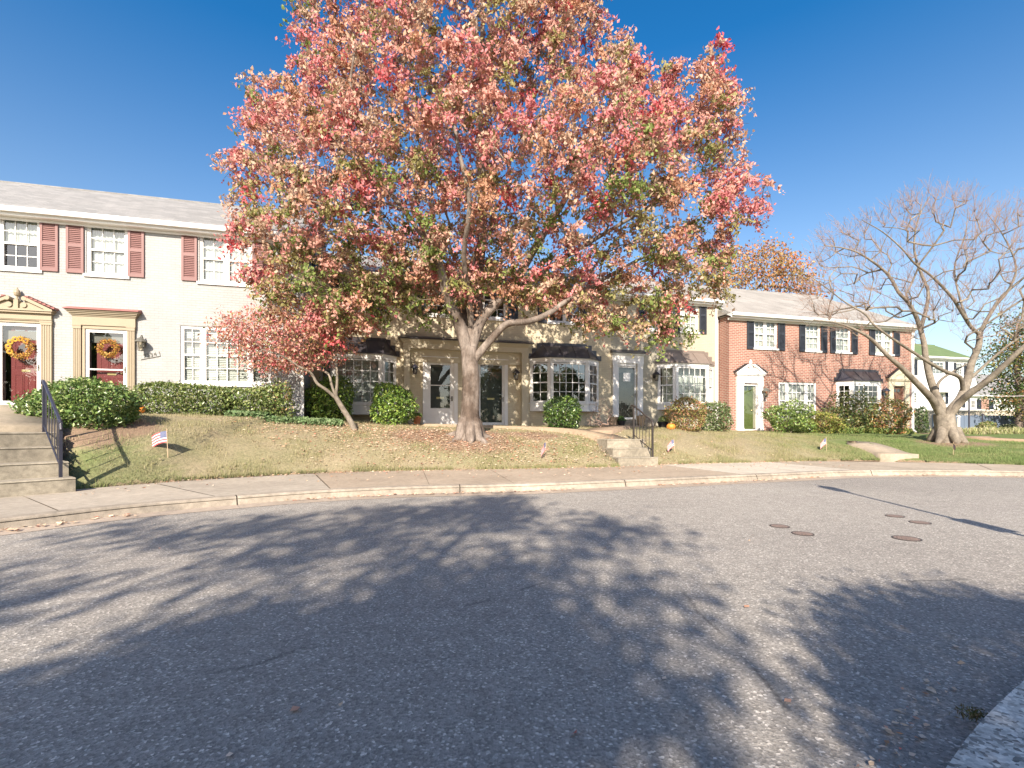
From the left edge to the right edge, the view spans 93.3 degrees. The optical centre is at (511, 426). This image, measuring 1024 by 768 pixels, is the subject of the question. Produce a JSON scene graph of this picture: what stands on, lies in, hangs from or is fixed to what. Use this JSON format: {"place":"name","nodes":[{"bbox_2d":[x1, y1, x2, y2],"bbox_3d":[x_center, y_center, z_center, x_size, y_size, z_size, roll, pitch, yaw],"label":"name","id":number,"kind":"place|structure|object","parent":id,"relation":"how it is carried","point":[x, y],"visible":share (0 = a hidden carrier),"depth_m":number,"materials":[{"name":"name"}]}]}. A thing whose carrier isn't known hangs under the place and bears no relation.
{"place":"outdoors","nodes":[
{"label":"outdoors","id":0,"kind":"place"},
{"bbox_2d":[0,461,1023,767],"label":"road","id":1,"kind":"structure","parent":0,"point":[536,631],"depth_m":2.73,"materials":[{"name":"grey asphalt"}]},
{"bbox_2d":[0,469,1023,529],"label":"kerb","id":2,"kind":"structure","parent":1,"relation":"on","point":[106,511],"depth_m":8.24,"materials":[{"name":"concrete"}]},
{"bbox_2d":[0,475,1023,534],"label":"gutter pan","id":3,"kind":"object","parent":1,"relation":"on","point":[78,522],"visible":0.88,"depth_m":7.93,"materials":[{"name":"concrete"}]},
{"bbox_2d":[769,524,789,527],"bbox_3d":[3.087,1.145,5.578,0.210,0.008,0.210,0,0,43],"label":"utility cover","id":4,"kind":"object","parent":1,"relation":"on","point":[779,526],"visible":1,"depth_m":5.55,"materials":[{"name":"brown metal"}]},
{"bbox_2d":[791,531,813,535],"bbox_3d":[3.118,1.145,5.189,0.216,0.008,0.216,0,0,-18],"label":"utility cover","id":5,"kind":"object","parent":1,"relation":"on","point":[801,533],"visible":1,"depth_m":5.17,"materials":[{"name":"brown metal"}]},
{"bbox_2d":[885,514,904,517],"bbox_3d":[4.915,1.145,6.209,0.210,0.008,0.210,0,0,33],"label":"utility cover","id":6,"kind":"object","parent":1,"relation":"on","point":[896,516],"visible":1,"depth_m":6.18,"materials":[{"name":"brown metal"}]},
{"bbox_2d":[891,535,921,540],"bbox_3d":[4.052,1.145,4.967,0.250,0.008,0.250,0,0,-9],"label":"utility cover","id":7,"kind":"object","parent":1,"relation":"on","point":[905,538],"visible":1,"depth_m":4.95,"materials":[{"name":"brown metal"}]},
{"bbox_2d":[908,520,931,523],"bbox_3d":[4.888,1.145,5.795,0.216,0.008,0.216,0,0,-35],"label":"utility cover","id":8,"kind":"object","parent":1,"relation":"on","point":[918,522],"visible":1,"depth_m":5.77,"materials":[{"name":"brown metal"}]},
{"bbox_2d":[948,704,987,723],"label":"weed","id":9,"kind":"object","parent":1,"relation":"on","point":[974,714],"visible":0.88,"depth_m":1.85,"materials":[{"name":"green plant"}]},
{"bbox_2d":[0,461,1023,521],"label":"pavement","id":10,"kind":"structure","parent":0,"point":[78,498],"depth_m":9.33,"materials":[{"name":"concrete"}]},
{"bbox_2d":[0,379,75,497],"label":"concrete steps","id":11,"kind":"structure","parent":10,"relation":"on","point":[32,463],"depth_m":7.53,"materials":[{"name":"beige concrete"}]},
{"bbox_2d":[0,408,67,445],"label":"landing","id":12,"kind":"object","parent":11,"relation":"attached to","point":[11,420],"depth_m":8.52,"materials":[{"name":"concrete"}]},
{"bbox_2d":[597,404,657,466],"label":"concrete steps","id":13,"kind":"structure","parent":10,"relation":"on","point":[634,452],"depth_m":12.85,"materials":[{"name":"beige concrete"}]},
{"bbox_2d":[0,0,1023,375],"label":"sky","id":14,"kind":"structure","parent":0,"point":[856,102],"materials":[{"name":"blue"}]},
{"bbox_2d":[424,424,626,441],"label":"front path","id":15,"kind":"structure","parent":0,"point":[593,435],"depth_m":14.92,"materials":[{"name":"concrete"}]},
{"bbox_2d":[63,413,1023,488],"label":"lawn","id":16,"kind":"structure","parent":0,"point":[186,459],"depth_m":11.59,"materials":[{"name":"green plant"}]},
{"bbox_2d":[6,374,145,429],"bbox_3d":[-8.584,-0.408,9.696,2.291,1.275,1.787,0,0,0],"label":"bush","id":17,"kind":"object","parent":16,"relation":"on","point":[123,407],"visible":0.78,"depth_m":9.26,"materials":[{"name":"green plant"}]},
{"bbox_2d":[152,429,167,454],"bbox_3d":[-6.766,0.322,9.288,0.316,0.567,0.030,0,0,-2],"label":"lawn flag","id":18,"kind":"object","parent":16,"relation":"on","point":[159,438],"visible":1,"depth_m":9.29,"materials":[{"name":"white fabric"}]},
{"bbox_2d":[0,180,325,417],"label":"row house","id":19,"kind":"structure","parent":16,"relation":"on","point":[147,284],"depth_m":13.76,"materials":[{"name":"white paint"}]},
{"bbox_2d":[5,336,35,360],"bbox_3d":[-13.160,-2.109,12.963,0.688,0.675,0.174,0,0,-15],"label":"wreath","id":20,"kind":"object","parent":19,"relation":"on","point":[16,355],"visible":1,"depth_m":12.95,"materials":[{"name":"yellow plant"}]},
{"bbox_2d":[0,322,40,402],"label":"storm door","id":21,"kind":"structure","parent":19,"relation":"in","point":[38,326],"depth_m":13.04,"materials":[{"name":"white paint"}]},
{"bbox_2d":[0,219,42,273],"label":"window","id":22,"kind":"structure","parent":19,"relation":"in","point":[21,233],"depth_m":13.11,"materials":[{"name":"white paint"}]},
{"bbox_2d":[11,327,36,400],"bbox_3d":[-13.240,-1.669,13.175,0.659,2.082,0.115,0,0,-15],"label":"door","id":23,"kind":"structure","parent":19,"relation":"in","point":[23,373],"depth_m":13.17,"materials":[{"name":"red paint"}]},
{"bbox_2d":[83,227,129,278],"bbox_3d":[-11.362,-4.917,13.607,1.093,1.494,0.200,0,0,-15],"label":"window","id":24,"kind":"structure","parent":19,"relation":"in","point":[106,248],"depth_m":13.65,"materials":[{"name":"white paint"}]},
{"bbox_2d":[86,329,126,401],"bbox_3d":[-11.351,-1.667,13.534,0.980,2.094,0.082,0,0,-15],"label":"storm door","id":25,"kind":"structure","parent":19,"relation":"in","point":[88,331],"depth_m":13.57,"materials":[{"name":"white paint"}]},
{"bbox_2d":[94,338,119,357],"bbox_3d":[-11.258,-2.192,13.472,0.593,0.574,0.164,0,0,-15],"label":"wreath","id":26,"kind":"object","parent":19,"relation":"on","point":[100,348],"visible":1,"depth_m":13.47,"materials":[{"name":"orange plant"}]},
{"bbox_2d":[97,333,122,400],"bbox_3d":[-11.327,-1.627,13.686,0.709,1.998,0.115,0,0,-15],"label":"door","id":27,"kind":"structure","parent":19,"relation":"in","point":[103,362],"depth_m":13.69,"materials":[{"name":"red paint"}]},
{"bbox_2d":[197,237,253,287],"bbox_3d":[-8.488,-4.917,14.378,1.503,1.494,0.200,0,0,-15],"label":"window","id":28,"kind":"structure","parent":19,"relation":"in","point":[213,271],"depth_m":14.35,"materials":[{"name":"white paint"}]},
{"bbox_2d":[181,326,270,386],"bbox_3d":[-8.471,-2.063,14.382,2.521,1.748,0.199,0,0,-15],"label":"window","id":29,"kind":"structure","parent":19,"relation":"in","point":[201,367],"depth_m":14.33,"materials":[{"name":"white paint"}]},
{"bbox_2d":[131,379,239,415],"bbox_3d":[-8.837,-0.731,13.017,2.628,1.016,1.367,0,0,-15],"label":"hedge","id":30,"kind":"object","parent":16,"relation":"on","point":[186,401],"visible":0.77,"depth_m":12.71,"materials":[{"name":"green plant"}]},
{"bbox_2d":[214,384,289,416],"bbox_3d":[-7.152,-0.688,13.477,1.823,1.024,1.419,0,0,-15],"label":"hedge","id":31,"kind":"object","parent":16,"relation":"on","point":[247,404],"visible":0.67,"depth_m":13.13,"materials":[{"name":"green plant"}]},
{"bbox_2d":[251,374,299,418],"bbox_3d":[-6.648,-0.831,13.616,1.356,1.364,1.152,0,0,0],"label":"bush","id":32,"kind":"object","parent":16,"relation":"on","point":[287,400],"visible":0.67,"depth_m":13.49,"materials":[{"name":"green plant"}]},
{"bbox_2d":[190,289,377,430],"bbox_3d":[-6.232,-1.754,13.471,4.861,4.040,2.716,0,0,0],"label":"dogwood tree","id":33,"kind":"object","parent":16,"relation":"on","point":[303,361],"visible":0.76,"depth_m":13.20,"materials":[{"name":"red plant"}]},
{"bbox_2d":[224,410,343,426],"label":"ivy","id":34,"kind":"object","parent":16,"relation":"on","point":[294,419],"visible":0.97,"depth_m":13.18,"materials":[{"name":"green plant"}]},
{"bbox_2d":[304,374,357,420],"bbox_3d":[-5.982,-0.926,15.785,1.728,1.631,1.720,0,0,0],"label":"bush","id":35,"kind":"object","parent":16,"relation":"on","point":[324,399],"visible":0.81,"depth_m":15.49,"materials":[{"name":"green plant"}]},
{"bbox_2d":[367,381,419,425],"bbox_3d":[-3.881,-0.734,15.616,1.650,1.530,1.438,0,0,0],"label":"bush","id":36,"kind":"object","parent":16,"relation":"on","point":[392,412],"visible":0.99,"depth_m":15.32,"materials":[{"name":"green plant"}]},
{"bbox_2d":[413,412,422,423],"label":"potted plant","id":37,"kind":"object","parent":16,"relation":"on","point":[417,419],"visible":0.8,"depth_m":16.50,"materials":[{"name":"brown plant"}]},
{"bbox_2d":[309,252,613,425],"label":"row house","id":38,"kind":"structure","parent":16,"relation":"on","point":[526,372],"depth_m":18.44,"materials":[{"name":"white paint"}]},
{"bbox_2d":[341,269,372,312],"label":"window","id":39,"kind":"structure","parent":38,"relation":"in","point":[345,281],"depth_m":17.14,"materials":[{"name":"white paint"}]},
{"bbox_2d":[316,337,399,414],"bbox_3d":[-5.367,-1.798,16.885,2.840,2.750,0.604,0,0,-15],"label":"bay window","id":40,"kind":"structure","parent":38,"relation":"in","point":[380,350],"depth_m":16.97,"materials":[{"name":"white paint"}]},
{"bbox_2d":[427,288,448,317],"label":"window","id":41,"kind":"structure","parent":38,"relation":"in","point":[441,315],"depth_m":17.89,"materials":[{"name":"white paint"}]},
{"bbox_2d":[427,362,453,423],"bbox_3d":[-2.645,-1.243,17.880,0.998,2.363,0.082,0,0,-15],"label":"storm door","id":42,"kind":"structure","parent":38,"relation":"in","point":[434,415],"depth_m":17.89,"materials":[{"name":"white paint"}]},
{"bbox_2d":[431,367,449,407],"bbox_3d":[-2.684,-1.235,18.012,0.942,2.342,0.115,0,0,-15],"label":"door","id":43,"kind":"structure","parent":38,"relation":"in","point":[440,395],"depth_m":18.03,"materials":[{"name":"clear glass"}]},
{"bbox_2d":[480,368,501,421],"bbox_3d":[-0.821,-1.228,18.512,0.936,2.328,0.115,0,0,-15],"label":"door","id":44,"kind":"structure","parent":38,"relation":"in","point":[490,379],"depth_m":18.53,"materials":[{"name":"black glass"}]},
{"bbox_2d":[479,364,503,424],"bbox_3d":[-0.791,-1.236,18.404,0.992,2.349,0.030,0,0,-15],"label":"storm door","id":45,"kind":"structure","parent":38,"relation":"in","point":[484,423],"depth_m":18.49,"materials":[{"name":"white paint"}]},
{"bbox_2d":[483,291,507,320],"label":"window","id":46,"kind":"structure","parent":38,"relation":"in","point":[490,318],"depth_m":18.46,"materials":[{"name":"white paint"}]},
{"bbox_2d":[528,342,600,411],"bbox_3d":[2.154,-1.946,18.903,3.140,2.695,0.609,0,0,-15],"label":"bay window","id":47,"kind":"structure","parent":38,"relation":"in","point":[550,354],"depth_m":18.78,"materials":[{"name":"white paint"}]},
{"bbox_2d":[547,287,583,325],"bbox_3d":[2.098,-4.794,19.203,1.540,1.524,0.180,0,0,-15],"label":"window","id":48,"kind":"structure","parent":38,"relation":"in","point":[564,319],"depth_m":19.18,"materials":[{"name":"white paint"}]},
{"bbox_2d":[206,0,785,443],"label":"maple tree","id":49,"kind":"object","parent":16,"relation":"on","point":[616,82],"visible":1,"depth_m":12.29,"materials":[{"name":"red plant"}]},
{"bbox_2d":[0,416,1019,767],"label":"fallen leaves","id":50,"kind":"object","parent":16,"relation":"on","point":[888,730],"visible":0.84,"depth_m":12.00,"materials":[{"name":"brown plant"}]},
{"bbox_2d":[541,442,545,456],"bbox_3d":[0.803,0.609,12.166,0.030,0.517,0.201,0,0,44],"label":"lawn flag","id":51,"kind":"object","parent":16,"relation":"on","point":[543,449],"visible":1,"depth_m":12.14,"materials":[{"name":"white fabric"}]},
{"bbox_2d":[542,394,582,428],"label":"bush","id":52,"kind":"object","parent":16,"relation":"on","point":[558,413],"visible":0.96,"depth_m":15.94,"materials":[{"name":"green plant"}]},
{"bbox_2d":[586,398,615,426],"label":"bare shrub","id":53,"kind":"object","parent":16,"relation":"on","point":[598,423],"visible":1,"depth_m":16.54,"materials":[{"name":"brown plant"}]},
{"bbox_2d":[609,416,617,425],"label":"potted plant","id":54,"kind":"object","parent":16,"relation":"on","point":[614,418],"visible":0.88,"depth_m":18.36,"materials":[{"name":"brown plant"}]},
{"bbox_2d":[637,414,645,425],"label":"potted plant","id":55,"kind":"object","parent":16,"relation":"on","point":[644,417],"visible":0.65,"depth_m":18.19,"materials":[{"name":"green plant"}]},
{"bbox_2d":[573,275,724,428],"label":"row house","id":56,"kind":"structure","parent":16,"relation":"on","point":[648,385],"depth_m":20.18,"materials":[{"name":"white paint"}]},
{"bbox_2d":[619,372,632,416],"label":"door","id":57,"kind":"structure","parent":56,"relation":"in","point":[625,379],"depth_m":19.99,"materials":[{"name":"wood"}]},
{"bbox_2d":[618,366,635,418],"bbox_3d":[4.717,-1.391,19.849,0.819,2.164,0.082,0,0,-15],"label":"storm door","id":58,"kind":"structure","parent":56,"relation":"in","point":[618,366],"depth_m":19.92,"materials":[{"name":"white paint"}]},
{"bbox_2d":[647,303,659,331],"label":"window","id":59,"kind":"structure","parent":56,"relation":"in","point":[652,328],"depth_m":20.20,"materials":[{"name":"white paint"}]},
{"bbox_2d":[655,350,714,409],"bbox_3d":[7.448,-1.976,20.331,2.956,2.529,0.587,0,0,-15],"label":"bay window","id":60,"kind":"structure","parent":56,"relation":"in","point":[678,377],"depth_m":20.28,"materials":[{"name":"white paint"}]},
{"bbox_2d":[680,306,699,333],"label":"window","id":61,"kind":"structure","parent":56,"relation":"in","point":[694,323],"depth_m":20.76,"materials":[{"name":"white paint"}]},
{"bbox_2d":[657,416,668,427],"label":"potted plant","id":62,"kind":"object","parent":16,"relation":"on","point":[662,422],"visible":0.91,"depth_m":17.87,"materials":[{"name":"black plant"}]},
{"bbox_2d":[667,440,674,450],"bbox_3d":[4.522,0.578,13.718,0.240,0.510,0.031,0,0,-6],"label":"lawn flag","id":63,"kind":"object","parent":16,"relation":"on","point":[670,445],"visible":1,"depth_m":13.72,"materials":[{"name":"white fabric"}]},
{"bbox_2d":[666,422,675,429],"bbox_3d":[5.553,-0.026,16.900,0.301,0.270,0.301,0,0,-34],"label":"pumpkin","id":64,"kind":"object","parent":16,"relation":"on","point":[671,426],"visible":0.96,"depth_m":16.79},
{"bbox_2d":[661,394,711,430],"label":"bush","id":65,"kind":"object","parent":16,"relation":"on","point":[678,407],"visible":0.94,"depth_m":17.35,"materials":[{"name":"brown plant"}]},
{"bbox_2d":[698,400,734,431],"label":"bush","id":66,"kind":"object","parent":16,"relation":"on","point":[718,423],"visible":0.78,"depth_m":17.96,"materials":[{"name":"green plant"}]},
{"bbox_2d":[688,231,835,297],"bbox_3d":[15.771,-5.869,31.053,9.393,12.560,5.455,0,0,0],"label":"oak tree","id":67,"kind":"object","parent":16,"relation":"on","point":[780,271],"visible":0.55,"depth_m":30.32,"materials":[{"name":"orange plant"}]},
{"bbox_2d":[762,398,819,433],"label":"bush","id":68,"kind":"object","parent":16,"relation":"on","point":[790,417],"visible":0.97,"depth_m":18.71,"materials":[{"name":"green plant"}]},
{"bbox_2d":[672,284,917,431],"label":"row house","id":69,"kind":"structure","parent":16,"relation":"on","point":[771,351],"depth_m":21.49,"materials":[{"name":"red brick"}]},
{"bbox_2d":[744,385,752,428],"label":"door","id":70,"kind":"structure","parent":69,"relation":"in","point":[748,390],"depth_m":20.69,"materials":[{"name":"green paint"}]},
{"bbox_2d":[744,384,756,429],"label":"storm door","id":71,"kind":"structure","parent":69,"relation":"in","point":[744,384],"depth_m":20.70,"materials":[{"name":"white paint"}]},
{"bbox_2d":[754,322,778,350],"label":"window","id":72,"kind":"structure","parent":69,"relation":"in","point":[765,333],"depth_m":20.90,"materials":[{"name":"white paint"}]},
{"bbox_2d":[779,382,815,418],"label":"window","id":73,"kind":"structure","parent":69,"relation":"in","point":[805,393],"depth_m":21.42,"materials":[{"name":"white paint"}]},
{"bbox_2d":[805,325,821,352],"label":"window","id":74,"kind":"structure","parent":69,"relation":"in","point":[812,332],"depth_m":21.61,"materials":[{"name":"white paint"}]},
{"bbox_2d":[836,327,852,353],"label":"window","id":75,"kind":"structure","parent":69,"relation":"in","point":[842,346],"depth_m":22.05,"materials":[{"name":"white paint"}]},
{"bbox_2d":[834,369,882,416],"bbox_3d":[15.948,-1.529,21.904,2.877,2.198,0.599,0,0,-15],"label":"bay window","id":76,"kind":"structure","parent":69,"relation":"in","point":[851,378],"depth_m":21.76,"materials":[{"name":"white paint"}]},
{"bbox_2d":[875,330,894,355],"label":"window","id":77,"kind":"structure","parent":69,"relation":"in","point":[884,341],"depth_m":22.66,"materials":[{"name":"white paint"}]},
{"bbox_2d":[894,387,900,426],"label":"door","id":78,"kind":"structure","parent":69,"relation":"in","point":[897,391],"depth_m":22.84,"materials":[{"name":"brown wood"}]},
{"bbox_2d":[820,438,826,450],"bbox_3d":[9.888,0.581,15.344,0.219,0.509,0.030,0,0,-4],"label":"lawn flag","id":79,"kind":"object","parent":16,"relation":"on","point":[822,443],"visible":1,"depth_m":15.35,"materials":[{"name":"white fabric"}]},
{"bbox_2d":[801,409,848,433],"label":"bush","id":80,"kind":"object","parent":16,"relation":"on","point":[833,417],"visible":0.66,"depth_m":19.03,"materials":[{"name":"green plant"}]},
{"bbox_2d":[819,385,881,432],"bbox_3d":[14.313,-0.679,20.585,2.616,2.080,1.802,0,0,0],"label":"bush","id":81,"kind":"object","parent":16,"relation":"on","point":[854,413],"visible":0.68,"depth_m":20.34,"materials":[{"name":"green plant"}]},
{"bbox_2d":[790,426,916,433],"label":"ground cover","id":82,"kind":"object","parent":16,"relation":"on","point":[851,430],"visible":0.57,"depth_m":19.97,"materials":[{"name":"green plant"}]},
{"bbox_2d":[850,394,914,434],"bbox_3d":[16.017,-0.491,20.784,3.172,1.758,2.033,0,0,0],"label":"bush","id":83,"kind":"object","parent":16,"relation":"on","point":[897,421],"visible":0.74,"depth_m":20.38,"materials":[{"name":"brown plant"}]},
{"bbox_2d":[786,174,1023,443],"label":"bare tree","id":84,"kind":"object","parent":16,"relation":"on","point":[945,429],"visible":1,"depth_m":15.88,"materials":[{"name":"beige plant"}]},
{"bbox_2d":[914,406,928,432],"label":"bush","id":85,"kind":"object","parent":16,"relation":"on","point":[919,420],"visible":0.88,"depth_m":22.91,"materials":[{"name":"green plant"}]},
{"bbox_2d":[914,344,969,409],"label":"distant house","id":86,"kind":"structure","parent":16,"relation":"on","point":[949,387],"depth_m":40.13,"materials":[{"name":"white paint"}]},
{"bbox_2d":[914,392,918,404],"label":"window","id":87,"kind":"structure","parent":86,"relation":"in","point":[915,395],"depth_m":39.36,"materials":[{"name":"white paint"}]},
{"bbox_2d":[933,361,944,375],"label":"window","id":88,"kind":"structure","parent":86,"relation":"in","point":[935,371],"depth_m":40.04,"materials":[{"name":"white glass"}]},
{"bbox_2d":[956,363,963,375],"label":"window","id":89,"kind":"structure","parent":86,"relation":"in","point":[960,371],"depth_m":40.68,"materials":[{"name":"white glass"}]},
{"bbox_2d":[956,415,960,426],"bbox_3d":[22.148,-0.092,24.000,0.177,0.942,0.177,0,0,-22],"label":"thin post","id":90,"kind":"object","parent":16,"relation":"on","point":[958,420],"visible":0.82,"depth_m":23.95,"materials":[{"name":"white paint"}]},
{"bbox_2d":[915,410,1014,429],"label":"retaining wall","id":91,"kind":"structure","parent":16,"relation":"on","point":[962,412],"depth_m":33.00,"materials":[{"name":"grey concrete"}]},
{"bbox_2d":[968,399,969,427],"bbox_3d":[23.622,-0.645,25.000,0.104,2.026,0.104,0,0,22],"label":"thin post","id":92,"kind":"object","parent":16,"relation":"on","point":[968,413],"visible":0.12,"depth_m":24.98,"materials":[{"name":"black metal"}]},
{"bbox_2d":[932,415,1014,429],"bbox_3d":[30.964,-0.063,27.045,14.875,1.225,0.130,0,0,0],"label":"board fence","id":93,"kind":"object","parent":16,"relation":"on","point":[976,420],"visible":0.26,"depth_m":26.99,"materials":[{"name":"blue paint"}]},
{"bbox_2d":[929,426,1023,434],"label":"ornamental grass","id":94,"kind":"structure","parent":16,"relation":"on","point":[998,430],"depth_m":20.13,"materials":[{"name":"yellow plant"}]},
{"bbox_2d":[975,420,996,428],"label":"bush","id":95,"kind":"object","parent":16,"relation":"on","point":[984,424],"visible":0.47,"depth_m":21.89,"materials":[{"name":"green plant"}]},
{"bbox_2d":[957,307,1023,427],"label":"bushy tree","id":96,"kind":"object","parent":16,"relation":"on","point":[1016,400],"visible":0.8,"depth_m":26.04,"materials":[{"name":"green plant"}]},
{"bbox_2d":[970,374,1015,409],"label":"distant house","id":97,"kind":"structure","parent":16,"relation":"on","point":[974,404],"depth_m":50.33,"materials":[{"name":"white paint"}]},
{"bbox_2d":[971,400,975,408],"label":"window","id":98,"kind":"structure","parent":97,"relation":"in","point":[974,401],"depth_m":49.82,"materials":[{"name":"white paint"}]},
{"bbox_2d":[999,423,1018,428],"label":"bush","id":99,"kind":"object","parent":16,"relation":"on","point":[1005,426],"visible":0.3,"depth_m":22.42,"materials":[{"name":"green plant"}]},
{"bbox_2d":[586,425,638,433],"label":"path","id":100,"kind":"structure","parent":0,"point":[610,429],"depth_m":15.62,"materials":[{"name":"concrete"}]},
{"bbox_2d":[617,416,625,425],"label":"potted plant","id":101,"kind":"object","parent":100,"relation":"on","point":[621,421],"visible":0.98,"depth_m":18.30,"materials":[{"name":"green plant"}]},
{"bbox_2d":[846,441,918,461],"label":"side path","id":102,"kind":"structure","parent":0,"point":[883,453],"depth_m":15.11,"materials":[{"name":"concrete"}]},
{"bbox_2d":[946,681,1023,767],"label":"pavement","id":103,"kind":"structure","parent":0,"point":[995,738],"depth_m":1.57,"materials":[{"name":"concrete"}]},
{"bbox_2d":[966,436,1023,441],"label":"path","id":104,"kind":"structure","parent":0,"point":[990,438],"depth_m":16.78,"materials":[{"name":"concrete"}]}
]}

